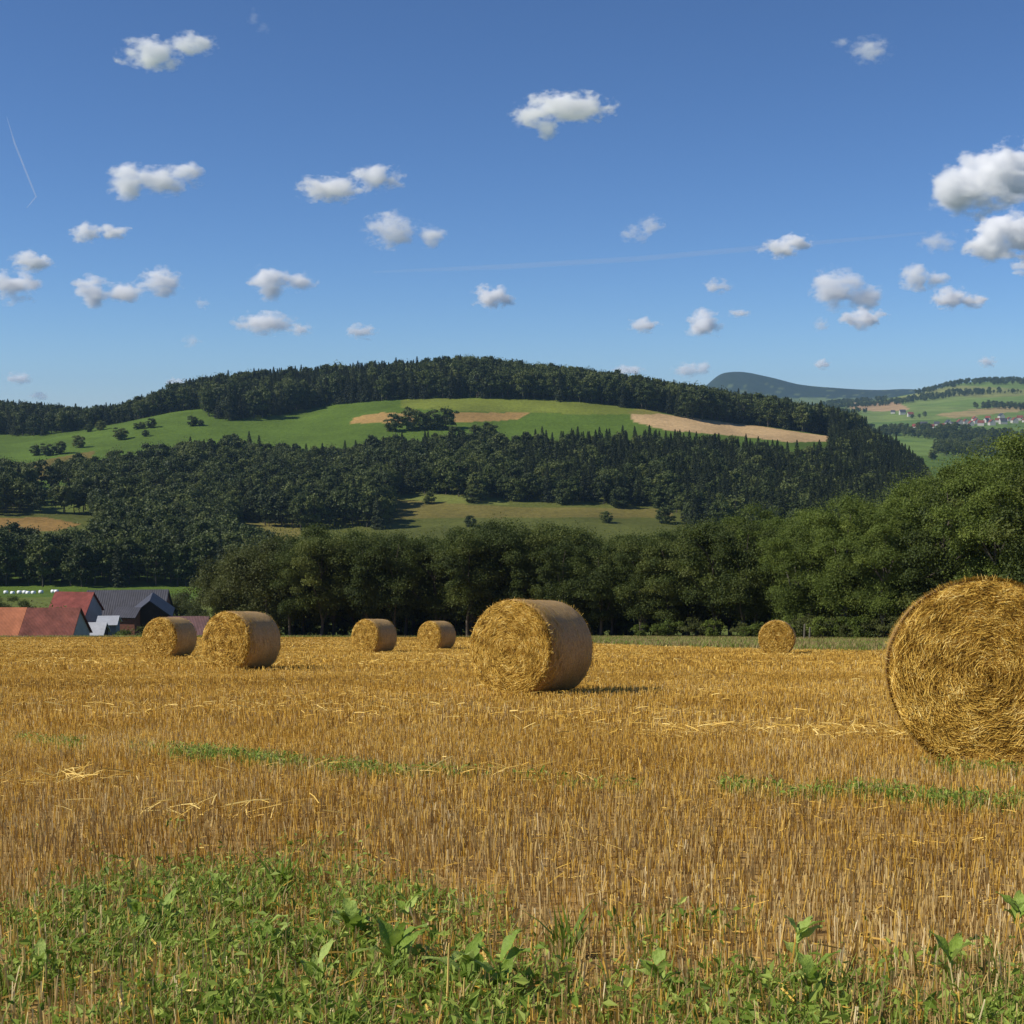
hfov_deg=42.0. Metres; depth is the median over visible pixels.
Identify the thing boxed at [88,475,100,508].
spruce tree
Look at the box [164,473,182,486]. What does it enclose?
broadleaf tree
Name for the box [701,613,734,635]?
shrub
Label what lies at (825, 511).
broadleaf tree
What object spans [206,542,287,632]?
willow tree
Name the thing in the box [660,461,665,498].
spruce tree
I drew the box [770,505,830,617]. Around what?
broadleaf tree
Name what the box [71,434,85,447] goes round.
broadleaf tree
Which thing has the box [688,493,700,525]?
spruce tree
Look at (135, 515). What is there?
broadleaf tree
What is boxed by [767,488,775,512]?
spruce tree
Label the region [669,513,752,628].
broadleaf tree
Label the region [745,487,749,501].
spruce tree
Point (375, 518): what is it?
spruce tree
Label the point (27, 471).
broadleaf tree
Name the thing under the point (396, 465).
spruce tree
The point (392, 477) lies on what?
broadleaf tree
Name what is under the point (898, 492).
broadleaf tree
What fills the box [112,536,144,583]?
broadleaf tree
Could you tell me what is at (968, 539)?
broadleaf tree
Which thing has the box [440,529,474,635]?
broadleaf tree
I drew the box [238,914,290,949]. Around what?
weed plant
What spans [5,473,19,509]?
broadleaf tree
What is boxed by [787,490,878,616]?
broadleaf tree
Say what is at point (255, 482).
broadleaf tree
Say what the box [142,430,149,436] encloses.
bush
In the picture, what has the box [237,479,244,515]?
spruce tree
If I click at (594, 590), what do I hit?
broadleaf tree
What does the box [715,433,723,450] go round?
spruce tree
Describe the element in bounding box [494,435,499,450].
spruce tree
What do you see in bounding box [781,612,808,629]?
shrub
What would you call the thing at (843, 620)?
shrub
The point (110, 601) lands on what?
barn
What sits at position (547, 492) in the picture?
spruce tree
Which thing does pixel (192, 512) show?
broadleaf tree
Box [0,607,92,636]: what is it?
farm house
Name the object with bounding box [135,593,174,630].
barn
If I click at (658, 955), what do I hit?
weed plant
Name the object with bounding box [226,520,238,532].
broadleaf tree
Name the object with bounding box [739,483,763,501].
broadleaf tree
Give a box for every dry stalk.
[446,943,449,1008]
[462,977,464,1020]
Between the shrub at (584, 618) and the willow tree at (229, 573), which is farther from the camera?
the willow tree at (229, 573)
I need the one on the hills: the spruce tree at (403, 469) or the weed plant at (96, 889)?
the spruce tree at (403, 469)
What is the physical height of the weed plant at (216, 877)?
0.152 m
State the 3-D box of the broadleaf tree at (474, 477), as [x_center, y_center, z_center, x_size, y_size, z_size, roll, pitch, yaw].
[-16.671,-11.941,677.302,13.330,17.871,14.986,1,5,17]
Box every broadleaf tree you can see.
[0,473,16,512]
[0,520,25,535]
[0,528,22,574]
[0,548,18,583]
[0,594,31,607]
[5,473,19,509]
[11,532,32,579]
[14,461,39,484]
[16,533,42,576]
[16,546,41,582]
[22,524,41,535]
[24,538,65,586]
[26,532,68,583]
[28,445,41,455]
[40,443,56,455]
[53,441,66,453]
[54,523,84,544]
[59,522,87,570]
[63,541,101,586]
[65,532,98,583]
[69,538,109,584]
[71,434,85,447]
[72,472,97,509]
[72,533,83,541]
[78,527,93,538]
[85,517,105,537]
[86,532,105,541]
[88,516,112,537]
[91,495,112,516]
[92,497,112,511]
[95,420,106,429]
[96,539,124,583]
[97,533,116,578]
[99,521,128,539]
[100,520,132,539]
[103,499,132,516]
[104,504,129,523]
[104,533,123,575]
[108,475,131,491]
[109,529,131,539]
[110,517,129,532]
[111,547,133,581]
[112,426,128,439]
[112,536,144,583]
[124,509,153,526]
[125,496,146,512]
[127,517,145,528]
[131,505,143,514]
[131,525,156,574]
[132,531,159,581]
[136,474,149,485]
[136,518,165,534]
[136,554,147,579]
[138,501,164,515]
[139,539,174,585]
[142,484,157,498]
[144,472,166,485]
[144,491,165,504]
[144,492,163,504]
[144,498,170,512]
[145,416,156,427]
[145,506,171,520]
[152,519,164,528]
[153,487,167,494]
[153,542,172,580]
[154,501,177,516]
[155,488,172,502]
[156,526,185,547]
[156,543,176,581]
[159,527,169,534]
[160,516,182,529]
[160,547,192,585]
[162,510,188,530]
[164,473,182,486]
[168,489,185,501]
[168,541,202,585]
[170,501,188,516]
[171,532,192,578]
[172,491,196,502]
[179,496,198,512]
[180,515,194,524]
[182,543,201,583]
[183,487,202,499]
[183,523,199,535]
[186,505,208,518]
[187,415,198,425]
[188,470,205,484]
[188,533,226,578]
[189,510,215,522]
[190,477,211,494]
[193,502,215,517]
[193,531,217,573]
[200,530,218,536]
[204,511,227,525]
[208,532,226,551]
[209,517,227,530]
[213,540,239,561]
[214,501,237,516]
[217,514,241,531]
[219,508,235,520]
[221,527,236,534]
[221,530,254,544]
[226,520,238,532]
[234,524,264,539]
[234,533,253,544]
[243,478,268,502]
[252,534,265,542]
[253,488,272,525]
[253,527,266,534]
[258,523,312,634]
[258,543,319,634]
[262,489,292,526]
[262,529,274,536]
[273,531,312,635]
[276,520,336,635]
[280,481,301,515]
[284,528,356,635]
[288,493,317,529]
[297,518,366,635]
[297,525,350,634]
[305,487,329,523]
[305,523,350,634]
[324,526,373,633]
[324,526,409,619]
[329,533,396,619]
[332,482,356,525]
[336,525,366,635]
[339,488,361,526]
[351,471,368,485]
[356,604,404,628]
[358,444,379,462]
[360,486,384,524]
[360,526,433,627]
[362,480,380,493]
[372,529,415,635]
[374,469,398,492]
[378,529,439,635]
[383,412,403,431]
[389,566,442,635]
[393,536,461,621]
[396,535,414,634]
[399,406,420,429]
[411,522,470,620]
[413,410,428,430]
[413,533,452,630]
[417,461,447,492]
[424,410,442,429]
[428,528,502,635]
[429,446,451,457]
[430,580,480,635]
[432,454,458,494]
[435,406,459,429]
[436,526,497,634]
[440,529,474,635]
[445,460,470,496]
[450,566,508,635]
[456,511,533,608]
[456,521,534,614]
[463,488,480,502]
[466,472,491,499]
[469,424,483,434]
[482,422,499,430]
[495,536,552,599]
[502,478,528,500]
[507,516,582,600]
[527,533,594,612]
[529,518,604,613]
[551,477,576,504]
[556,530,609,634]
[560,545,628,635]
[564,523,605,606]
[575,534,617,634]
[581,531,637,635]
[584,565,637,634]
[599,526,678,629]
[604,530,640,634]
[606,528,673,629]
[609,486,628,508]
[633,535,703,626]
[645,520,686,634]
[646,605,681,628]
[648,485,669,508]
[655,504,676,522]
[655,519,708,635]
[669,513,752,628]
[669,516,720,635]
[685,512,753,635]
[687,513,756,633]
[697,517,798,623]
[704,493,725,514]
[709,498,791,636]
[723,492,747,518]
[724,508,764,635]
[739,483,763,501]
[745,514,791,625]
[746,509,800,628]
[752,521,838,618]
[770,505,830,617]
[774,478,799,502]
[779,505,847,635]
[783,496,810,516]
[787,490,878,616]
[790,489,900,637]
[800,497,841,636]
[819,498,841,517]
[832,502,928,638]
[834,497,890,623]
[840,491,885,519]
[852,471,936,617]
[869,465,1000,613]
[871,484,926,622]
[876,461,938,618]
[894,447,1002,588]
[900,447,986,582]
[925,456,1023,584]
[928,448,937,458]
[937,425,1023,573]
[938,451,1023,522]
[954,442,1000,471]
[967,440,998,461]
[977,441,1023,586]
[985,418,1023,465]
[998,450,1023,543]
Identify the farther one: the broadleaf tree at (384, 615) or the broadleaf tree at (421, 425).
the broadleaf tree at (421, 425)
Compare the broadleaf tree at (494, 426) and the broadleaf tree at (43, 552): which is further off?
the broadleaf tree at (494, 426)
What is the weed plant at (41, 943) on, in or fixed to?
on the field
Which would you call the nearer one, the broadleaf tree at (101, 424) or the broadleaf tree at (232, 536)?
the broadleaf tree at (232, 536)
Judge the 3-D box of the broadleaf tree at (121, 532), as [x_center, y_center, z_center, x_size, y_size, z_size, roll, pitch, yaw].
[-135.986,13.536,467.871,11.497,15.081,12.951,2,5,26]
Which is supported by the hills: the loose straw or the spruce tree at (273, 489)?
the spruce tree at (273, 489)
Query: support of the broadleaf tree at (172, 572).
on the hills
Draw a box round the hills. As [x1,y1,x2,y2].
[0,372,1023,635]
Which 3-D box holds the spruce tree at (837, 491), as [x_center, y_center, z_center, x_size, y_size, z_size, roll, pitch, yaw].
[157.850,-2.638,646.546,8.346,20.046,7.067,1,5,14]
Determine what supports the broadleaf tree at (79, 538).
on the hills
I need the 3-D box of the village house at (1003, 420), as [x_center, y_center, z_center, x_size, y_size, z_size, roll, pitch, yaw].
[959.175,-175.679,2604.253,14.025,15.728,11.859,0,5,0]
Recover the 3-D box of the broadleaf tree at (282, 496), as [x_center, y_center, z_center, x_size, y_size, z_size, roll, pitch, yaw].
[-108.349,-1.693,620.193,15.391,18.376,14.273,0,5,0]
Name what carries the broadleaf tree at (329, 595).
on the field
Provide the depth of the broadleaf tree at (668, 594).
145.70 m
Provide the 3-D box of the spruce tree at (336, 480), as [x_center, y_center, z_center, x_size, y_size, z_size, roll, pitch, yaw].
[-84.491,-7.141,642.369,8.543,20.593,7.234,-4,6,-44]
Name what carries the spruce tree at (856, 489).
on the hills
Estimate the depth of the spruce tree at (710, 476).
695.31 m
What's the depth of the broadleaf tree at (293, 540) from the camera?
168.61 m
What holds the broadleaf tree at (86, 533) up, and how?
on the hills
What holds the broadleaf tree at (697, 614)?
on the field
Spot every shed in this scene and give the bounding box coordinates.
[88,622,110,635]
[96,616,121,635]
[111,607,141,634]
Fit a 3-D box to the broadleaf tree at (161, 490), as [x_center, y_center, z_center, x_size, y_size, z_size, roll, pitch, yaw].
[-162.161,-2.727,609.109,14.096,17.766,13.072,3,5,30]
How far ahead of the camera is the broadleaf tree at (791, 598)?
131.11 m
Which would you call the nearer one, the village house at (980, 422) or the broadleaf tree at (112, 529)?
the broadleaf tree at (112, 529)
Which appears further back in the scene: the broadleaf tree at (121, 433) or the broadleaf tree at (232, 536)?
the broadleaf tree at (121, 433)
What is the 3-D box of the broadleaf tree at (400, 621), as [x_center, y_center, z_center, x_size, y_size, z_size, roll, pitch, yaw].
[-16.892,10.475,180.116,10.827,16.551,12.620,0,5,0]
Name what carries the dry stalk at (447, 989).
on the field
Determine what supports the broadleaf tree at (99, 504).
on the hills
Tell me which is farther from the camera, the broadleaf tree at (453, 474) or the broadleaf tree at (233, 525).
the broadleaf tree at (453, 474)
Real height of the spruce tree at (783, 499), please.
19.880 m
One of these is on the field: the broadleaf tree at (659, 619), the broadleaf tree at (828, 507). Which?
the broadleaf tree at (659, 619)
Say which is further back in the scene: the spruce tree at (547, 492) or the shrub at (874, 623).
the spruce tree at (547, 492)
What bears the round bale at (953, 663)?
on the field
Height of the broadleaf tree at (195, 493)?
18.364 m
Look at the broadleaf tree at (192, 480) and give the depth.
674.07 m
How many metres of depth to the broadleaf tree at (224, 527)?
490.07 m
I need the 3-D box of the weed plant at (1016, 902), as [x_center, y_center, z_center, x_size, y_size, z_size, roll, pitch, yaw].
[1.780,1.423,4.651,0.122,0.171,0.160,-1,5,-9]
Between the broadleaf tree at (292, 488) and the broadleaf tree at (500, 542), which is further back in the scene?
the broadleaf tree at (292, 488)
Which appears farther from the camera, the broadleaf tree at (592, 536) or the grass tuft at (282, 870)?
the broadleaf tree at (592, 536)
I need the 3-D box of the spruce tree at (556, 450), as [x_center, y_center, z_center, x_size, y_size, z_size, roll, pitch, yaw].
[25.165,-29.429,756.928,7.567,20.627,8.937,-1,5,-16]
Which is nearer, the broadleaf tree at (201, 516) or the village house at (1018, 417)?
the broadleaf tree at (201, 516)
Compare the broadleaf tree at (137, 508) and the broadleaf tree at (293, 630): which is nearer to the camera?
the broadleaf tree at (293, 630)
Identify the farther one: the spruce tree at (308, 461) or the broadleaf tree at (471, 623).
the spruce tree at (308, 461)
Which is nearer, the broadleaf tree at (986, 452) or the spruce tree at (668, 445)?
the broadleaf tree at (986, 452)
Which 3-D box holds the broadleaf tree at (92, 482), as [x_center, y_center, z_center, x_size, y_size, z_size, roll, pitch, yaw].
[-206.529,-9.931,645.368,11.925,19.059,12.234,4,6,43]
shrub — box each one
[21,600,61,607]
[112,626,136,635]
[128,626,144,635]
[281,623,307,634]
[291,624,317,635]
[308,618,331,635]
[326,618,350,635]
[408,614,442,634]
[582,612,597,628]
[584,609,616,635]
[592,620,633,635]
[616,607,658,634]
[617,627,635,635]
[631,623,650,636]
[650,621,671,635]
[657,616,685,635]
[676,614,696,634]
[676,617,705,635]
[684,614,722,634]
[699,622,718,635]
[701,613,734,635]
[701,616,727,636]
[729,621,749,635]
[731,610,774,634]
[737,626,751,636]
[747,615,772,626]
[748,622,763,635]
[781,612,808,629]
[788,614,807,636]
[790,613,811,636]
[794,615,815,637]
[806,615,832,637]
[813,615,839,637]
[826,608,889,634]
[828,612,854,636]
[837,623,854,637]
[846,612,875,637]
[849,616,879,635]
[859,616,888,637]
[875,615,898,634]
[876,610,900,634]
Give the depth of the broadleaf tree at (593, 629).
173.43 m
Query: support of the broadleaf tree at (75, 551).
on the hills
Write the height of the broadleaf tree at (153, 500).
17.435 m
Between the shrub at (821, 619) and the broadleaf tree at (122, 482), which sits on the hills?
the broadleaf tree at (122, 482)
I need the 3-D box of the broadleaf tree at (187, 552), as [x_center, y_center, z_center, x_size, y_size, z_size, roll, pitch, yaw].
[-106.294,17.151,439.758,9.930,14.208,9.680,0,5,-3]
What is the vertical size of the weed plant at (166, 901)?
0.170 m
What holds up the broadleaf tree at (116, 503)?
on the hills
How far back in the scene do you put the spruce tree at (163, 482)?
648.66 m
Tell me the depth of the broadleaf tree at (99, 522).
490.69 m
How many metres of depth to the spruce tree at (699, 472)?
693.17 m
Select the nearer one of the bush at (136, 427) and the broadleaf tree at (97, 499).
the broadleaf tree at (97, 499)
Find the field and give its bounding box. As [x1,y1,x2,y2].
[0,643,1023,1023]
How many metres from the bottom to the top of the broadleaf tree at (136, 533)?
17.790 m
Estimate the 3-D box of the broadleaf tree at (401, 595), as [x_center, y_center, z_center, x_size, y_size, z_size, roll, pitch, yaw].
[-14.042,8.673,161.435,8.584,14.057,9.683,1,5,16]
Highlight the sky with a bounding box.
[0,0,1023,408]
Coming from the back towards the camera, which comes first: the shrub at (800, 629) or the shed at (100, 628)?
the shed at (100, 628)
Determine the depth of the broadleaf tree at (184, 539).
449.42 m
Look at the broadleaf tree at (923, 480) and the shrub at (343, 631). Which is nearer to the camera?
the broadleaf tree at (923, 480)
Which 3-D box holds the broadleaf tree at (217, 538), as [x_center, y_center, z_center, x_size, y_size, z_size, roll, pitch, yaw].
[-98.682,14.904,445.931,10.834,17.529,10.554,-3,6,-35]
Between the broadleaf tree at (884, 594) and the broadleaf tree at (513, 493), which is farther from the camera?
the broadleaf tree at (513, 493)
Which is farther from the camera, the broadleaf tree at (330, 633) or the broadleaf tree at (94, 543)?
the broadleaf tree at (94, 543)
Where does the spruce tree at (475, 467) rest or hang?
on the hills
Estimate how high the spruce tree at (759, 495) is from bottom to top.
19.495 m
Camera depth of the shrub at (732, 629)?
137.14 m
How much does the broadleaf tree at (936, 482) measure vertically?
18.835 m
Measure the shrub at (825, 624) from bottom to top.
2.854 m
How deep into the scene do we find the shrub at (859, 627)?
121.91 m
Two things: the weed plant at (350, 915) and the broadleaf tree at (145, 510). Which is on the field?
the weed plant at (350, 915)
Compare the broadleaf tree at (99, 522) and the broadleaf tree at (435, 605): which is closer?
the broadleaf tree at (435, 605)
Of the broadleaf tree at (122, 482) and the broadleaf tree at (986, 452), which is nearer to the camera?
the broadleaf tree at (986, 452)
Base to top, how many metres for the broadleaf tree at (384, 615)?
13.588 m
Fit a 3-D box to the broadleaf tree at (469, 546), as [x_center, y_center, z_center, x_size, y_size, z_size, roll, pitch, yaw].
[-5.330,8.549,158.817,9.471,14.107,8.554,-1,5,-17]
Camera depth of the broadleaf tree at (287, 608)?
160.73 m
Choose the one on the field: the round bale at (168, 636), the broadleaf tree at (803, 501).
the round bale at (168, 636)
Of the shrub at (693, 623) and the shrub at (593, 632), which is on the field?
the shrub at (693, 623)
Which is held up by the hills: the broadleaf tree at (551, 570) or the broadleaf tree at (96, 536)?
the broadleaf tree at (96, 536)
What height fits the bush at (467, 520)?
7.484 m
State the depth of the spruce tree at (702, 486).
653.07 m
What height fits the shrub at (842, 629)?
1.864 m
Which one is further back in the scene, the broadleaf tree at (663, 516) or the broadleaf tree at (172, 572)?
the broadleaf tree at (663, 516)
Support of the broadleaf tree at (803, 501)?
on the hills
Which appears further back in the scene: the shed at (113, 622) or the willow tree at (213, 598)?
the shed at (113, 622)
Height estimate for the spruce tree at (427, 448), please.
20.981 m
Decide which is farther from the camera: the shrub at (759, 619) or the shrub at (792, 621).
the shrub at (759, 619)
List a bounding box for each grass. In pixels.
[0,634,888,651]
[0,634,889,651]
[0,731,1023,1023]
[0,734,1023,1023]
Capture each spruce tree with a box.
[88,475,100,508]
[108,545,128,587]
[159,472,165,487]
[168,461,172,474]
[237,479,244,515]
[243,477,259,519]
[270,482,275,522]
[271,484,286,522]
[279,478,287,509]
[299,463,304,475]
[304,481,320,524]
[305,451,310,470]
[333,476,338,490]
[344,476,360,518]
[369,491,384,529]
[394,456,404,492]
[399,454,407,490]
[401,439,406,454]
[401,457,415,493]
[406,454,423,490]
[424,441,429,458]
[472,461,477,484]
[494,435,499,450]
[520,462,533,499]
[521,458,536,496]
[530,449,536,469]
[531,441,537,453]
[539,439,548,459]
[540,464,553,501]
[554,442,558,454]
[575,454,582,470]
[588,464,599,501]
[609,437,619,463]
[646,425,652,436]
[660,442,666,457]
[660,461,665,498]
[666,436,670,453]
[670,466,681,505]
[677,430,681,449]
[679,452,686,471]
[680,485,690,521]
[685,489,700,526]
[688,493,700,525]
[695,467,700,487]
[695,491,703,524]
[699,474,706,499]
[707,466,712,482]
[710,488,718,518]
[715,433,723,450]
[725,484,729,499]
[744,447,751,462]
[745,461,751,478]
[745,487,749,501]
[755,484,761,507]
[758,459,763,476]
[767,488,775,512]
[775,489,786,516]
[780,490,787,517]
[785,475,791,492]
[791,493,800,523]
[798,475,806,492]
[805,493,814,512]
[811,477,816,489]
[811,494,817,508]
[815,487,821,501]
[820,487,828,505]
[835,486,840,502]
[839,479,843,493]
[848,475,853,491]
[854,482,859,492]
[862,475,867,500]
[896,472,902,487]
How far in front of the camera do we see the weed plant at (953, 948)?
3.98 m
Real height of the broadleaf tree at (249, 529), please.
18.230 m
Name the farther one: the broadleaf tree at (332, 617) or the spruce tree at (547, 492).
the spruce tree at (547, 492)
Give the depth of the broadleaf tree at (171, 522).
490.87 m
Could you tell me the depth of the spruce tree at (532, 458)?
726.12 m
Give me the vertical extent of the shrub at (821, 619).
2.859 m
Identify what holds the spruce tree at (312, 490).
on the hills
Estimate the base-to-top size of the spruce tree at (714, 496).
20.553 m
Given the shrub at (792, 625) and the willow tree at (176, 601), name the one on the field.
the shrub at (792, 625)
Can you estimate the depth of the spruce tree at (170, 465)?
707.78 m
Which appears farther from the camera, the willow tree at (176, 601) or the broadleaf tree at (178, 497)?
the broadleaf tree at (178, 497)
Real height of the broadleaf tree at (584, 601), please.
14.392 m
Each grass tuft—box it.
[247,844,305,891]
[522,898,601,961]
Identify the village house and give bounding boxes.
[899,409,905,414]
[977,420,984,425]
[988,419,995,425]
[999,418,1007,423]
[1010,417,1017,422]
[1016,415,1022,420]
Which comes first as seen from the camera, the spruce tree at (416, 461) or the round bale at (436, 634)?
the round bale at (436, 634)
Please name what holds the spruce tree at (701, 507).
on the hills
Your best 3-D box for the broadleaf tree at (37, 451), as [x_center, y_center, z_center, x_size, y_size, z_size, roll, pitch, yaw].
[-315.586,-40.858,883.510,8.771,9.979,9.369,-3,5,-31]
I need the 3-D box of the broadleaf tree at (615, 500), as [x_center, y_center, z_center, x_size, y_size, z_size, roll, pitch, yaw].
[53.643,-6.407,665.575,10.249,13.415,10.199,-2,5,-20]
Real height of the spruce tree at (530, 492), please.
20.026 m
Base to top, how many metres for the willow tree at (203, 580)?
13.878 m
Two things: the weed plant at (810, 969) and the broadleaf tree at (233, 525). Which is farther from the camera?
the broadleaf tree at (233, 525)
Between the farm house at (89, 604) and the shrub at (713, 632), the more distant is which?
the farm house at (89, 604)
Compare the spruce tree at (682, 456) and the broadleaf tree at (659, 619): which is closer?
the broadleaf tree at (659, 619)
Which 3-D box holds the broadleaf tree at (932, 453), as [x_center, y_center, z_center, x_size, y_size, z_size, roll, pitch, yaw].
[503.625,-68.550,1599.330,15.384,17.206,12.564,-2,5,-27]
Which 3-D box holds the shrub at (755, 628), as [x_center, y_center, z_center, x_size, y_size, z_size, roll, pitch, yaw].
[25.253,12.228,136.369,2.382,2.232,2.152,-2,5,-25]
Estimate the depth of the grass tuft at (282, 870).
5.47 m
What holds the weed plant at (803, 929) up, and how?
on the field
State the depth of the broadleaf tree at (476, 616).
172.23 m
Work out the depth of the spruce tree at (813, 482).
681.41 m
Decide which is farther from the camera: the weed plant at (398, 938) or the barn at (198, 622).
the barn at (198, 622)
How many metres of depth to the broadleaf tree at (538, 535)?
161.64 m
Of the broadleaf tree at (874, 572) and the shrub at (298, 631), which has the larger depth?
the shrub at (298, 631)
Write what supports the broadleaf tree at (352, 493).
on the hills
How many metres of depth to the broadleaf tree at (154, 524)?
507.29 m
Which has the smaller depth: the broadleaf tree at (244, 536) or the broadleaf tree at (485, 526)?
the broadleaf tree at (485, 526)
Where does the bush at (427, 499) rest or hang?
on the hills
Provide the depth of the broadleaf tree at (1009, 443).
113.81 m
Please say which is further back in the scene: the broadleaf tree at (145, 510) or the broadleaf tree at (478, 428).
the broadleaf tree at (478, 428)
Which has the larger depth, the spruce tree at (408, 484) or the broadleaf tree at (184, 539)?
the spruce tree at (408, 484)
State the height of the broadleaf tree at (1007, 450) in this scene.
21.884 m
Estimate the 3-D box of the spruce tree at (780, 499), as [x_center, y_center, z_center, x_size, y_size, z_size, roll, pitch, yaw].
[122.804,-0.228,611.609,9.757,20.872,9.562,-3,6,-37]
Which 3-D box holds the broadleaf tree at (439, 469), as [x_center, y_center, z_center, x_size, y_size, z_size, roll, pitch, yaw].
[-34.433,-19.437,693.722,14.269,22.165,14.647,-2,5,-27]
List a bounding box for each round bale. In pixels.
[141,617,196,657]
[201,610,281,670]
[351,618,397,653]
[417,620,455,648]
[468,597,593,697]
[758,619,795,653]
[882,574,1023,767]
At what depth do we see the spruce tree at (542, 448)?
746.88 m
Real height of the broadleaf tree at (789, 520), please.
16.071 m
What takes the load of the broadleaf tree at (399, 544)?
on the field
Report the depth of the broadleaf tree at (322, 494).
626.51 m
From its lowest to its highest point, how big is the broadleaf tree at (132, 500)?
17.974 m
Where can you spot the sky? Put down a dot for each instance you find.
(819, 193)
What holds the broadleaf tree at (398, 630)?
on the hills
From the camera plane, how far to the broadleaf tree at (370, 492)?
615.00 m
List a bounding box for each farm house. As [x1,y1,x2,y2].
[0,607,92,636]
[49,591,103,621]
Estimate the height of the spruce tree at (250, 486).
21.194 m
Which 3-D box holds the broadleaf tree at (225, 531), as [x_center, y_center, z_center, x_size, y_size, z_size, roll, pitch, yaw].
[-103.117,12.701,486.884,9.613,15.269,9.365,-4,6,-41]
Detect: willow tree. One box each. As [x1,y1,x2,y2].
[170,588,206,615]
[174,599,209,615]
[184,542,263,618]
[199,572,257,624]
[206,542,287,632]
[212,535,306,632]
[234,529,297,634]
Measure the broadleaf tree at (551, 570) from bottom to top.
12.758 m
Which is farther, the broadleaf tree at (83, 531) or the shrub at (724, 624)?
the broadleaf tree at (83, 531)
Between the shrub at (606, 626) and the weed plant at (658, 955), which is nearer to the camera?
the weed plant at (658, 955)
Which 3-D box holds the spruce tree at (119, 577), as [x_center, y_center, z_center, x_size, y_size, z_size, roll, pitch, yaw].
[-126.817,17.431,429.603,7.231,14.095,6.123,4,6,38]
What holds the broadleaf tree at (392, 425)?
on the hills
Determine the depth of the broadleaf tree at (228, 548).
433.19 m
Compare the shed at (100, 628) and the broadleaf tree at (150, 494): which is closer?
the shed at (100, 628)
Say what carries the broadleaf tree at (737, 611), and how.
on the field
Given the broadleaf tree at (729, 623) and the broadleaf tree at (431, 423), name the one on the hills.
the broadleaf tree at (431, 423)
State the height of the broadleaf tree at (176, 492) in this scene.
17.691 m
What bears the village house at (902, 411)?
on the hills
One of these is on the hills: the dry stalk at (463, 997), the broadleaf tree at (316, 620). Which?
the broadleaf tree at (316, 620)
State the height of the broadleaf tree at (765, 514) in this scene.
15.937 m
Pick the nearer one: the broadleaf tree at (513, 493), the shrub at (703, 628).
the shrub at (703, 628)
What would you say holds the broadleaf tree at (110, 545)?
on the hills
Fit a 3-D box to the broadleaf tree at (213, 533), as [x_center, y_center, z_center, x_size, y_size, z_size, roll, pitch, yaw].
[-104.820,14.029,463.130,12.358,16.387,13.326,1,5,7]
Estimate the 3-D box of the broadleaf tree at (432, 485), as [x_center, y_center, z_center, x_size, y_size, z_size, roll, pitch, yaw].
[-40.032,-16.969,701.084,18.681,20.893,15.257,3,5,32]
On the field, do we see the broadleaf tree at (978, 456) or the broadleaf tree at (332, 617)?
the broadleaf tree at (978, 456)
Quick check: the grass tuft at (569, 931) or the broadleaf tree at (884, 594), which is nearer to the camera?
the grass tuft at (569, 931)
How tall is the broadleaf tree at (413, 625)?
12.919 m
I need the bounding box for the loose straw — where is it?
[0,640,1023,1023]
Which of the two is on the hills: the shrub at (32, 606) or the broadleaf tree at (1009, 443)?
the shrub at (32, 606)
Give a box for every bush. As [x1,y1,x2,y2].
[84,423,93,431]
[133,423,139,429]
[138,422,145,428]
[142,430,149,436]
[198,419,204,425]
[422,490,436,503]
[463,515,476,526]
[599,511,613,522]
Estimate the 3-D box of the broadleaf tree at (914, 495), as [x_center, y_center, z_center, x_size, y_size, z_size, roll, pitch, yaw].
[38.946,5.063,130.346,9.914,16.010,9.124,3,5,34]
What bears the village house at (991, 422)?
on the hills
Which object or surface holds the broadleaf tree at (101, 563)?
on the hills
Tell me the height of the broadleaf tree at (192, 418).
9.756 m
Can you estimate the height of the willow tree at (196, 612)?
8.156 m
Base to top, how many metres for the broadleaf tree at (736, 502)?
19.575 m
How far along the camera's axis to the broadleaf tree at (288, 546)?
181.19 m
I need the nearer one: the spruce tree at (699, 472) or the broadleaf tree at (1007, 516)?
the broadleaf tree at (1007, 516)
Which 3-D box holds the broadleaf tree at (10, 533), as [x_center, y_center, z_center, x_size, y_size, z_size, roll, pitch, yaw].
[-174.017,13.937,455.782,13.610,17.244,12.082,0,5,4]
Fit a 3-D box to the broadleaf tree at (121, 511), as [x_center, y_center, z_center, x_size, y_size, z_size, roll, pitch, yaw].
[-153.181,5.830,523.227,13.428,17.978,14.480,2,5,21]
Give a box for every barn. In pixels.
[87,589,173,615]
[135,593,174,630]
[168,616,209,634]
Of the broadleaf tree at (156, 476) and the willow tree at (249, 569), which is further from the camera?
the broadleaf tree at (156, 476)
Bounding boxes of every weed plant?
[14,938,52,983]
[62,875,101,907]
[118,897,159,936]
[128,887,186,927]
[205,872,230,898]
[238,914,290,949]
[292,937,338,990]
[332,898,373,942]
[350,915,426,966]
[394,891,422,920]
[422,933,514,991]
[469,929,530,994]
[630,947,679,999]
[775,915,824,968]
[789,949,840,1001]
[929,930,982,994]
[996,890,1023,930]
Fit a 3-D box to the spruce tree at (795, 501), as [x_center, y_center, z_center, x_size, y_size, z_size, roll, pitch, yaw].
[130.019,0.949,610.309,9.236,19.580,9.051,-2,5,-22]

